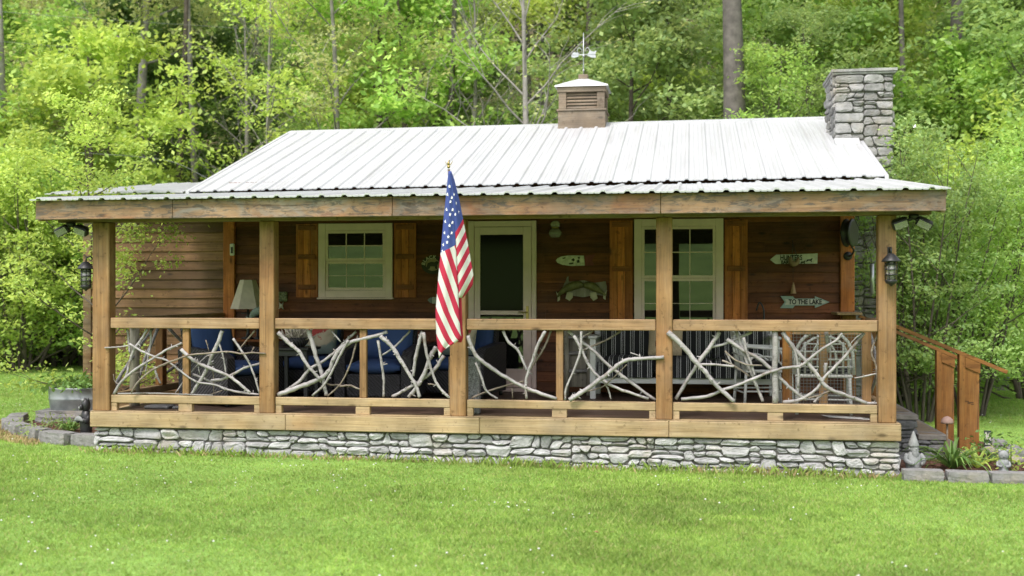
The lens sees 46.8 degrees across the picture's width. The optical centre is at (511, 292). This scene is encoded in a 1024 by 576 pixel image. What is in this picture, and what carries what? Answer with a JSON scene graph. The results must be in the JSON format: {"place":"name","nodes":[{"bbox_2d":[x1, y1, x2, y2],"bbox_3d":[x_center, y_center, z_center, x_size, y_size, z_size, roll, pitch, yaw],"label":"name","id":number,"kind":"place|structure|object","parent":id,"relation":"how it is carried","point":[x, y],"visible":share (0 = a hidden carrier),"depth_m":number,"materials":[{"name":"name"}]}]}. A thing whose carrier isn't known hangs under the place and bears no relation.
{"place":"outdoors","nodes":[
{"label":"outdoors","id":0,"kind":"place"},
{"bbox_2d":[0,419,900,480],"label":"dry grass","id":1,"kind":"structure","parent":0,"point":[28,441],"depth_m":12.09,"materials":[{"name":"plant"}]},
{"bbox_2d":[449,356,480,413],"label":"speckled slab","id":2,"kind":"structure","parent":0,"point":[474,382],"depth_m":12.35,"materials":[{"name":"grey stone"}]},
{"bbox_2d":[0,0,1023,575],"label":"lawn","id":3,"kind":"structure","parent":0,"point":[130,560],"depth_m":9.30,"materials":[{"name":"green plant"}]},
{"bbox_2d":[0,0,14,352],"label":"tree trunk","id":4,"kind":"object","parent":3,"relation":"on","point":[2,76],"visible":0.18,"depth_m":26.73,"materials":[{"name":"grey plant"}]},
{"bbox_2d":[3,0,71,142],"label":"woodland tree","id":5,"kind":"object","parent":3,"relation":"on","point":[38,2],"visible":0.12,"depth_m":38.68,"materials":[{"name":"green plant"}]},
{"bbox_2d":[0,112,82,348],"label":"shrub","id":6,"kind":"object","parent":3,"relation":"on","point":[48,322],"visible":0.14,"depth_m":24.41,"materials":[{"name":"green plant"}]},
{"bbox_2d":[38,430,77,445],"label":"edging block","id":7,"kind":"structure","parent":3,"relation":"on","point":[56,437],"depth_m":13.11,"materials":[{"name":"stone"}]},
{"bbox_2d":[40,252,82,362],"bbox_3d":[-8.584,0.143,26.906,4.742,3.532,4.393,0,0,34],"label":"woodland shrub","id":8,"kind":"object","parent":3,"relation":"on","point":[77,318],"visible":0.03,"depth_m":25.72,"materials":[{"name":"green plant"}]},
{"bbox_2d":[27,420,97,432],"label":"bark mulch","id":9,"kind":"object","parent":3,"relation":"on","point":[76,430],"visible":0.12,"depth_m":14.36,"materials":[{"name":"brown wood"}]},
{"bbox_2d":[4,409,80,441],"bbox_3d":[-5.338,1.499,13.690,1.178,0.356,1.006,0,0,-2],"label":"silver plant","id":10,"kind":"object","parent":9,"relation":"on","point":[51,418],"visible":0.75,"depth_m":13.63,"materials":[{"name":"green plant"}]},
{"bbox_2d":[35,408,91,422],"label":"stone plinth","id":11,"kind":"structure","parent":9,"relation":"on","point":[40,414],"depth_m":14.85,"materials":[{"name":"stone"}]},
{"bbox_2d":[48,385,92,410],"bbox_3d":[-5.545,1.346,15.149,0.788,0.295,0.598,0,0,3],"label":"tub planter","id":12,"kind":"object","parent":11,"relation":"on","point":[67,399],"visible":0.5,"depth_m":14.89,"materials":[{"name":"metal"}]},
{"bbox_2d":[19,370,129,394],"bbox_3d":[-5.501,1.139,15.087,1.458,0.285,1.436,0,0,-24],"label":"lettuce plant","id":13,"kind":"object","parent":12,"relation":"in","point":[81,382],"visible":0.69,"depth_m":14.97,"materials":[{"name":"green plant"}]},
{"bbox_2d":[74,398,91,432],"bbox_3d":[-4.814,1.427,13.317,0.205,0.488,0.180,0,0,39],"label":"bear statue","id":14,"kind":"object","parent":9,"relation":"on","point":[83,419],"visible":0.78,"depth_m":13.28,"materials":[{"name":"black stone"}]},
{"bbox_2d":[0,122,145,370],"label":"shrub","id":15,"kind":"object","parent":3,"relation":"on","point":[59,289],"visible":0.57,"depth_m":23.59,"materials":[{"name":"green plant"}]},
{"bbox_2d":[0,0,145,355],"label":"leafy tree","id":16,"kind":"object","parent":3,"relation":"on","point":[11,25],"visible":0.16,"depth_m":28.56,"materials":[{"name":"green plant"}]},
{"bbox_2d":[0,136,159,361],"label":"woodland shrub","id":17,"kind":"object","parent":3,"relation":"on","point":[60,354],"depth_m":27.27,"materials":[{"name":"green plant"}]},
{"bbox_2d":[71,432,98,446],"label":"edging block","id":18,"kind":"structure","parent":3,"relation":"on","point":[85,439],"depth_m":12.97,"materials":[{"name":"stone"}]},
{"bbox_2d":[0,128,173,366],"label":"sapling tree","id":19,"kind":"object","parent":3,"relation":"on","point":[53,360],"visible":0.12,"depth_m":24.82,"materials":[{"name":"green plant"}]},
{"bbox_2d":[0,82,209,395],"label":"sapling tree","id":20,"kind":"object","parent":3,"relation":"on","point":[98,108],"visible":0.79,"depth_m":14.91,"materials":[{"name":"green plant"}]},
{"bbox_2d":[6,0,209,181],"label":"woodland tree","id":21,"kind":"object","parent":3,"relation":"on","point":[51,49],"visible":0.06,"depth_m":38.13,"materials":[{"name":"green plant"}]},
{"bbox_2d":[0,9,216,365],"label":"leafy tree","id":22,"kind":"object","parent":3,"relation":"on","point":[61,72],"visible":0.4,"depth_m":25.94,"materials":[{"name":"green plant"}]},
{"bbox_2d":[35,0,246,183],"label":"pale trunk tree","id":23,"kind":"object","parent":3,"relation":"on","point":[145,12],"visible":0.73,"depth_m":29.63,"materials":[{"name":"green plant"}]},
{"bbox_2d":[18,0,264,193],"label":"woodland tree","id":24,"kind":"object","parent":3,"relation":"on","point":[124,7],"visible":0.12,"depth_m":33.20,"materials":[{"name":"green plant"}]},
{"bbox_2d":[175,0,188,193],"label":"tree trunk","id":25,"kind":"object","parent":3,"relation":"on","point":[185,22],"visible":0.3,"depth_m":28.32,"materials":[{"name":"brown plant"}]},
{"bbox_2d":[71,9,296,198],"bbox_3d":[-8.387,-2.922,31.437,6.392,8.849,6.528,0,0,15],"label":"woodland tree","id":26,"kind":"object","parent":3,"relation":"on","point":[221,38],"visible":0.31,"depth_m":31.26,"materials":[{"name":"green plant"}]},
{"bbox_2d":[89,0,283,157],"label":"woodland tree","id":27,"kind":"object","parent":3,"relation":"on","point":[212,106],"visible":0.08,"depth_m":38.02,"materials":[{"name":"green plant"}]},
{"bbox_2d":[187,0,197,182],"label":"tree trunk","id":28,"kind":"object","parent":3,"relation":"on","point":[189,60],"visible":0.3,"depth_m":28.83,"materials":[{"name":"grey plant"}]},
{"bbox_2d":[158,0,340,192],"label":"budding tree","id":29,"kind":"object","parent":3,"relation":"on","point":[247,127],"visible":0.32,"depth_m":29.07,"materials":[{"name":"green plant"}]},
{"bbox_2d":[153,0,351,136],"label":"woodland tree","id":30,"kind":"object","parent":3,"relation":"on","point":[275,66],"visible":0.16,"depth_m":36.77,"materials":[{"name":"green plant"}]},
{"bbox_2d":[147,0,364,192],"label":"airy tree","id":31,"kind":"object","parent":3,"relation":"on","point":[267,113],"visible":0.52,"depth_m":25.85,"materials":[{"name":"green plant"}]},
{"bbox_2d":[203,1,331,152],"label":"woodland tree","id":32,"kind":"object","parent":3,"relation":"on","point":[249,103],"visible":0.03,"depth_m":43.62,"materials":[{"name":"green plant"}]},
{"bbox_2d":[214,0,459,170],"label":"slender tree","id":33,"kind":"object","parent":3,"relation":"on","point":[334,68],"visible":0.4,"depth_m":25.02,"materials":[{"name":"green plant"}]},
{"bbox_2d":[286,27,471,129],"bbox_3d":[-3.517,-2.651,30.816,6.088,8.290,6.218,0,0,-1],"label":"woodland tree","id":34,"kind":"object","parent":3,"relation":"on","point":[354,98],"visible":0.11,"depth_m":30.51,"materials":[{"name":"green plant"}]},
{"bbox_2d":[230,0,554,139],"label":"leafy tree","id":35,"kind":"object","parent":3,"relation":"on","point":[417,105],"visible":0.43,"depth_m":26.65,"materials":[{"name":"green plant"}]},
{"bbox_2d":[448,0,456,123],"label":"tree trunk","id":36,"kind":"object","parent":3,"relation":"on","point":[453,34],"visible":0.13,"depth_m":26.98,"materials":[{"name":"grey plant"}]},
{"bbox_2d":[375,0,550,98],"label":"woodland tree","id":37,"kind":"object","parent":3,"relation":"on","point":[520,48],"visible":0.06,"depth_m":41.58,"materials":[{"name":"green plant"}]},
{"bbox_2d":[398,0,530,126],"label":"tree","id":38,"kind":"object","parent":3,"relation":"on","point":[475,112],"visible":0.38,"depth_m":26.86,"materials":[{"name":"green plant"}]},
{"bbox_2d":[394,48,549,126],"bbox_3d":[-0.921,-2.216,29.932,5.896,7.653,6.021,0,0,-28],"label":"woodland tree","id":39,"kind":"object","parent":3,"relation":"on","point":[502,121],"visible":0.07,"depth_m":29.41,"materials":[{"name":"green plant"}]},
{"bbox_2d":[413,0,537,123],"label":"woodland tree","id":40,"kind":"object","parent":3,"relation":"on","point":[482,27],"visible":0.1,"depth_m":37.49,"materials":[{"name":"green plant"}]},
{"bbox_2d":[29,33,950,476],"bbox_3d":[-0.322,-1.125,17.397,11.436,6.030,11.415,0,0,9],"label":"log cabin","id":41,"kind":"object","parent":3,"relation":"on","point":[683,225],"visible":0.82,"depth_m":14.55,"materials":[{"name":"brown wood"}]},
{"bbox_2d":[54,222,88,236],"bbox_3d":[-4.693,-0.670,12.630,0.391,0.159,0.125,0,0,9],"label":"floodlight","id":42,"kind":"object","parent":41,"relation":"attached to","point":[80,229],"visible":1,"depth_m":12.60,"materials":[{"name":"black metal"}]},
{"bbox_2d":[77,256,92,290],"bbox_3d":[-4.555,-0.209,12.656,0.184,0.380,0.184,0,0,-23],"label":"cage lantern","id":43,"kind":"object","parent":41,"relation":"attached to","point":[85,267],"visible":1,"depth_m":12.61,"materials":[{"name":"black metal"}]},
{"bbox_2d":[178,328,283,406],"bbox_3d":[-3.274,0.814,13.660,0.870,0.910,0.910,0,0,31],"label":"wicker armchair","id":44,"kind":"object","parent":41,"relation":"on","point":[234,362],"visible":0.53,"depth_m":13.40,"materials":[{"name":"black fabric"}]},
{"bbox_2d":[235,338,282,344],"bbox_3d":[-3.308,0.934,15.428,0.620,0.669,0.580,0,0,9],"label":"lamp table","id":45,"kind":"object","parent":41,"relation":"on","point":[243,340],"visible":0.1,"depth_m":15.17,"materials":[{"name":"brown wood"}]},
{"bbox_2d":[230,280,258,338],"bbox_3d":[-3.431,0.216,15.386,0.423,0.765,0.443,0,0,9],"label":"table lamp","id":46,"kind":"object","parent":45,"relation":"on","point":[246,296],"visible":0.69,"depth_m":15.27,"materials":[{"name":"beige fabric"}]},
{"bbox_2d":[279,346,320,405],"bbox_3d":[-2.453,0.942,13.458,0.440,0.654,0.460,0,0,9],"label":"side table","id":47,"kind":"object","parent":41,"relation":"on","point":[286,352],"visible":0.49,"depth_m":13.31,"materials":[{"name":"black metal"}]},
{"bbox_2d":[280,329,320,346],"bbox_3d":[-2.424,0.464,13.412,0.494,0.299,0.462,0,0,9],"label":"dried arrangement","id":48,"kind":"object","parent":47,"relation":"on","point":[298,337],"visible":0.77,"depth_m":13.33,"materials":[{"name":"plant"}]},
{"bbox_2d":[279,329,343,391],"bbox_3d":[-2.492,0.814,14.783,0.910,0.910,0.870,0,0,1],"label":"wicker armchair","id":49,"kind":"object","parent":41,"relation":"on","point":[296,368],"visible":0.16,"depth_m":14.38,"materials":[{"name":"black wicker"}]},
{"bbox_2d":[305,329,336,353],"bbox_3d":[-2.430,0.550,14.678,0.520,0.411,0.236,0,0,3],"label":"throw pillow","id":50,"kind":"object","parent":49,"relation":"on","point":[325,340],"visible":0.31,"depth_m":14.59,"materials":[{"name":"fabric"}]},
{"bbox_2d":[317,223,393,298],"bbox_3d":[-2.061,-0.415,15.572,1.032,1.000,0.070,0,0,9],"label":"window","id":51,"kind":"structure","parent":41,"relation":"in","point":[353,261],"depth_m":15.58,"materials":[{"name":"beige paint"}]},
{"bbox_2d":[334,329,425,397],"bbox_3d":[-1.537,0.814,14.033,0.910,0.910,0.870,0,0,9],"label":"wicker armchair","id":52,"kind":"object","parent":41,"relation":"on","point":[397,378],"visible":0.62,"depth_m":13.67,"materials":[{"name":"black fabric"}]},
{"bbox_2d":[421,255,439,273],"bbox_3d":[-1.030,-0.366,15.437,0.305,0.246,0.028,0,0,9],"label":"wreath","id":53,"kind":"object","parent":41,"relation":"attached to","point":[430,264],"visible":0.95,"depth_m":15.43,"materials":[{"name":"green plant"}]},
{"bbox_2d":[435,160,473,357],"bbox_3d":[-0.588,-0.305,11.560,0.350,1.889,0.950,0,0,-13],"label":"flag","id":54,"kind":"object","parent":41,"relation":"attached to","point":[455,279],"visible":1,"depth_m":11.31,"materials":[{"name":"multicoloured fabric"}]},
{"bbox_2d":[426,330,505,398],"bbox_3d":[-0.612,0.814,14.600,0.910,0.910,0.870,0,0,21],"label":"wicker armchair","id":55,"kind":"object","parent":41,"relation":"on","point":[490,348],"visible":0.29,"depth_m":14.34,"materials":[{"name":"black wicker"}]},
{"bbox_2d":[474,227,531,387],"bbox_3d":[-0.122,0.185,15.269,0.742,2.070,0.098,0,0,9],"label":"storm door","id":56,"kind":"structure","parent":41,"relation":"in","point":[502,255],"depth_m":15.29,"materials":[{"name":"beige paint"}]},
{"bbox_2d":[556,254,594,265],"bbox_3d":[0.813,-0.417,15.159,0.504,0.147,0.024,0,0,9],"label":"fish sign","id":57,"kind":"object","parent":41,"relation":"attached to","point":[573,260],"visible":1,"depth_m":15.15,"materials":[{"name":"white paint"}]},
{"bbox_2d":[564,330,591,395],"bbox_3d":[0.819,0.845,14.670,0.359,0.851,0.126,0,0,9],"label":"log rack","id":58,"kind":"object","parent":41,"relation":"on","point":[580,377],"visible":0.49,"depth_m":14.65,"materials":[{"name":"grey wood"}]},
{"bbox_2d":[556,276,606,300],"bbox_3d":[0.887,-0.049,15.104,0.655,0.323,0.111,0,0,9],"label":"wall decoration","id":59,"kind":"object","parent":41,"relation":"attached to","point":[583,288],"visible":1,"depth_m":15.09},
{"bbox_2d":[634,218,722,319],"bbox_3d":[2.101,-0.181,14.943,1.144,1.507,0.070,0,0,9],"label":"tall window","id":60,"kind":"structure","parent":41,"relation":"in","point":[693,239],"depth_m":14.94,"materials":[{"name":"beige paint"}]},
{"bbox_2d":[588,330,780,400],"bbox_3d":[2.086,0.815,14.382,2.260,0.908,0.835,0,0,9],"label":"porch sofa","id":61,"kind":"object","parent":41,"relation":"on","point":[614,350],"visible":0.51,"depth_m":14.21,"materials":[{"name":"white paint"}]},
{"bbox_2d":[648,330,682,355],"bbox_3d":[1.835,0.550,14.170,0.400,0.392,0.281,0,0,15],"label":"bear pillow","id":62,"kind":"object","parent":61,"relation":"on","point":[677,350],"visible":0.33,"depth_m":14.13,"materials":[{"name":"beige fabric"}]},
{"bbox_2d":[730,331,797,403],"bbox_3d":[2.808,0.821,13.327,0.676,0.898,0.700,0,0,-1],"label":"rattan chair","id":63,"kind":"object","parent":41,"relation":"on","point":[757,369],"visible":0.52,"depth_m":13.18,"materials":[{"name":"white paint"}]},
{"bbox_2d":[770,253,817,263],"bbox_3d":[3.511,-0.424,14.752,0.579,0.136,0.024,0,0,9],"label":"arrow sign","id":64,"kind":"object","parent":41,"relation":"attached to","point":[804,259],"visible":1,"depth_m":14.73,"materials":[{"name":"white paint"}]},
{"bbox_2d":[780,296,828,307],"bbox_3d":[3.643,0.116,14.731,0.602,0.152,0.025,0,0,9],"label":"arrow sign","id":65,"kind":"object","parent":41,"relation":"attached to","point":[790,301],"visible":1,"depth_m":14.73,"materials":[{"name":"grey paint"}]},
{"bbox_2d":[792,335,856,415],"bbox_3d":[3.291,0.821,12.530,0.700,0.898,0.676,0,0,13],"label":"rattan chair","id":66,"kind":"object","parent":41,"relation":"on","point":[850,363],"visible":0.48,"depth_m":12.28,"materials":[{"name":"grey wicker"}]},
{"bbox_2d":[782,331,870,404],"bbox_3d":[3.150,0.770,11.858,0.864,0.800,0.058,0,0,9],"label":"wire panel","id":67,"kind":"object","parent":41,"relation":"on","point":[865,357],"visible":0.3,"depth_m":11.84,"materials":[{"name":"brown wood"}]},
{"bbox_2d":[840,218,858,259],"bbox_3d":[4.120,-0.653,14.440,0.191,0.506,0.406,0,0,22],"label":"station clock","id":68,"kind":"object","parent":41,"relation":"attached to","point":[849,232],"visible":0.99,"depth_m":14.34,"materials":[{"name":"black metal"}]},
{"bbox_2d":[881,247,900,285],"bbox_3d":[3.623,-0.252,11.313,0.184,0.380,0.184,0,0,9],"label":"cage lantern","id":69,"kind":"object","parent":41,"relation":"attached to","point":[890,259],"visible":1,"depth_m":11.28,"materials":[{"name":"black metal"}]},
{"bbox_2d":[891,214,932,230],"bbox_3d":[3.831,-0.670,11.341,0.391,0.159,0.125,0,0,9],"label":"floodlight","id":70,"kind":"object","parent":41,"relation":"attached to","point":[920,222],"visible":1,"depth_m":11.30,"materials":[{"name":"black metal"}]},
{"bbox_2d":[87,443,901,479],"bbox_3d":[-0.380,1.681,11.885,8.370,0.217,0.314,0,0,9],"label":"grass fringe","id":71,"kind":"object","parent":3,"relation":"on","point":[229,452],"depth_m":11.81,"materials":[{"name":"green plant"}]},
{"bbox_2d":[394,0,616,109],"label":"woodland tree","id":72,"kind":"object","parent":3,"relation":"on","point":[536,5],"visible":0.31,"depth_m":36.91,"materials":[{"name":"green plant"}]},
{"bbox_2d":[16,62,1011,358],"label":"undergrowth","id":73,"kind":"object","parent":3,"relation":"on","point":[472,114],"depth_m":56.52,"materials":[{"name":"green plant"}]},
{"bbox_2d":[439,0,618,115],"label":"woodland tree","id":74,"kind":"object","parent":3,"relation":"on","point":[565,51],"visible":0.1,"depth_m":42.84,"materials":[{"name":"green plant"}]},
{"bbox_2d":[399,0,660,125],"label":"bare tree","id":75,"kind":"object","parent":3,"relation":"on","point":[524,93],"visible":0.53,"depth_m":23.77,"materials":[{"name":"grey plant"}]},
{"bbox_2d":[511,0,693,66],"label":"woodland tree","id":76,"kind":"object","parent":3,"relation":"on","point":[567,18],"visible":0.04,"depth_m":42.66,"materials":[{"name":"green plant"}]},
{"bbox_2d":[530,34,681,121],"bbox_3d":[2.794,-2.600,31.095,6.518,8.072,6.440,0,0,-30],"label":"woodland tree","id":77,"kind":"object","parent":3,"relation":"on","point":[619,74],"visible":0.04,"depth_m":30.09,"materials":[{"name":"green plant"}]},
{"bbox_2d":[493,0,753,123],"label":"leafy tree","id":78,"kind":"object","parent":3,"relation":"on","point":[658,52],"visible":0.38,"depth_m":25.62,"materials":[{"name":"green plant"}]},
{"bbox_2d":[610,64,747,121],"bbox_3d":[4.015,-2.062,29.473,5.960,7.379,6.086,0,0,28],"label":"woodland tree","id":79,"kind":"object","parent":3,"relation":"on","point":[661,88],"visible":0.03,"depth_m":29.35,"materials":[{"name":"green plant"}]},
{"bbox_2d":[606,0,789,111],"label":"woodland tree","id":80,"kind":"object","parent":3,"relation":"on","point":[709,16],"visible":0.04,"depth_m":35.05,"materials":[{"name":"green plant"}]},
{"bbox_2d":[722,0,745,118],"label":"thick trunk tree","id":81,"kind":"object","parent":3,"relation":"on","point":[734,99],"visible":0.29,"depth_m":23.15,"materials":[{"name":"grey plant"}]},
{"bbox_2d":[724,35,830,118],"bbox_3d":[5.568,-1.461,22.881,5.027,7.045,4.538,0,0,-27],"label":"airy tree","id":82,"kind":"object","parent":3,"relation":"on","point":[760,60],"visible":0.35,"depth_m":22.65,"materials":[{"name":"green plant"}]},
{"bbox_2d":[637,0,943,157],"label":"woodland tree","id":83,"kind":"object","parent":3,"relation":"on","point":[747,12],"visible":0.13,"depth_m":26.94,"materials":[{"name":"green plant"}]},
{"bbox_2d":[743,0,876,117],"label":"leafy tree","id":84,"kind":"object","parent":3,"relation":"on","point":[798,15],"visible":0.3,"depth_m":23.25,"materials":[{"name":"green plant"}]},
{"bbox_2d":[673,0,977,172],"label":"leafy tree","id":85,"kind":"object","parent":3,"relation":"on","point":[781,34],"visible":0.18,"depth_m":25.28,"materials":[{"name":"green plant"}]},
{"bbox_2d":[772,0,983,175],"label":"woodland tree","id":86,"kind":"object","parent":3,"relation":"on","point":[909,29],"visible":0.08,"depth_m":27.39,"materials":[{"name":"green plant"}]},
{"bbox_2d":[898,0,908,162],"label":"tree trunk","id":87,"kind":"object","parent":3,"relation":"on","point":[901,21],"visible":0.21,"depth_m":25.74,"materials":[{"name":"grey plant"}]},
{"bbox_2d":[901,468,943,481],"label":"edging block","id":88,"kind":"structure","parent":3,"relation":"on","point":[917,474],"depth_m":11.17,"materials":[{"name":"stone"}]},
{"bbox_2d":[896,404,970,459],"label":"porch steps","id":89,"kind":"structure","parent":3,"relation":"on","point":[910,422],"depth_m":12.64,"materials":[{"name":"stone"}]},
{"bbox_2d":[858,315,956,440],"bbox_3d":[4.827,1.018,14.238,1.284,1.505,0.110,0,0,9],"label":"stair handrail","id":90,"kind":"object","parent":89,"relation":"attached to","point":[944,380],"visible":0.71,"depth_m":14.14,"materials":[{"name":"orange wood"}]},
{"bbox_2d":[896,324,1007,455],"bbox_3d":[4.581,1.015,12.637,1.336,1.510,0.110,0,0,9],"label":"stair handrail","id":91,"kind":"object","parent":89,"relation":"on","point":[968,368],"visible":0.87,"depth_m":12.55,"materials":[{"name":"orange wood"}]},
{"bbox_2d":[909,0,963,162],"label":"tall trunk tree","id":92,"kind":"object","parent":3,"relation":"on","point":[955,21],"visible":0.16,"depth_m":26.62,"materials":[{"name":"plant"}]},
{"bbox_2d":[851,110,1023,422],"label":"lilac bush","id":93,"kind":"object","parent":3,"relation":"on","point":[917,262],"visible":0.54,"depth_m":15.98,"materials":[{"name":"green plant"}]},
{"bbox_2d":[884,21,1023,311],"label":"leafy tree","id":94,"kind":"object","parent":3,"relation":"on","point":[958,65],"visible":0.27,"depth_m":25.02,"materials":[{"name":"green plant"}]},
{"bbox_2d":[890,0,1023,188],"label":"woodland tree","id":95,"kind":"object","parent":3,"relation":"on","point":[942,19],"visible":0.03,"depth_m":30.18,"materials":[{"name":"green plant"}]},
{"bbox_2d":[893,127,1023,416],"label":"lilac bush","id":96,"kind":"object","parent":3,"relation":"on","point":[999,317],"visible":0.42,"depth_m":17.05,"materials":[{"name":"green plant"}]},
{"bbox_2d":[893,83,1023,381],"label":"woodland shrub","id":97,"kind":"object","parent":3,"relation":"on","point":[977,126],"visible":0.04,"depth_m":23.12,"materials":[{"name":"green plant"}]},
{"bbox_2d":[893,124,1023,407],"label":"flowering shrub","id":98,"kind":"object","parent":3,"relation":"on","point":[898,378],"visible":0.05,"depth_m":18.71,"materials":[{"name":"green plant"}]},
{"bbox_2d":[897,0,1023,200],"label":"leafy tree","id":99,"kind":"object","parent":3,"relation":"on","point":[983,20],"visible":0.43,"depth_m":24.11,"materials":[{"name":"green plant"}]},
{"bbox_2d":[899,441,1023,478],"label":"bark mulch","id":100,"kind":"object","parent":3,"relation":"on","point":[931,464],"visible":0.18,"depth_m":11.88,"materials":[{"name":"brown wood"}]},
{"bbox_2d":[903,431,925,467],"bbox_3d":[3.940,1.563,11.600,0.234,0.416,0.159,0,0,-9],"label":"garden gnome","id":101,"kind":"object","parent":100,"relation":"on","point":[912,456],"visible":0.91,"depth_m":11.56,"materials":[{"name":"stone"}]},
{"bbox_2d":[901,437,1006,473],"bbox_3d":[4.316,1.599,11.661,1.027,0.317,1.076,0,0,9],"label":"lily plant","id":102,"kind":"object","parent":100,"relation":"on","point":[953,457],"visible":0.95,"depth_m":11.67,"materials":[{"name":"green plant"}]},
{"bbox_2d":[961,426,1023,466],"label":"sprig plant","id":103,"kind":"object","parent":100,"relation":"on","point":[987,441],"visible":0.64,"depth_m":12.17,"materials":[{"name":"green plant"}]},
{"bbox_2d":[911,107,1023,399],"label":"shrub","id":104,"kind":"object","parent":3,"relation":"on","point":[1018,390],"visible":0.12,"depth_m":19.64,"materials":[{"name":"green plant"}]},
{"bbox_2d":[945,470,989,483],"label":"edging block","id":105,"kind":"structure","parent":3,"relation":"on","point":[968,476],"depth_m":11.10,"materials":[{"name":"stone"}]},
{"bbox_2d":[987,470,1023,483],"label":"edging block","id":106,"kind":"structure","parent":3,"relation":"on","point":[1002,476],"depth_m":11.06,"materials":[{"name":"stone"}]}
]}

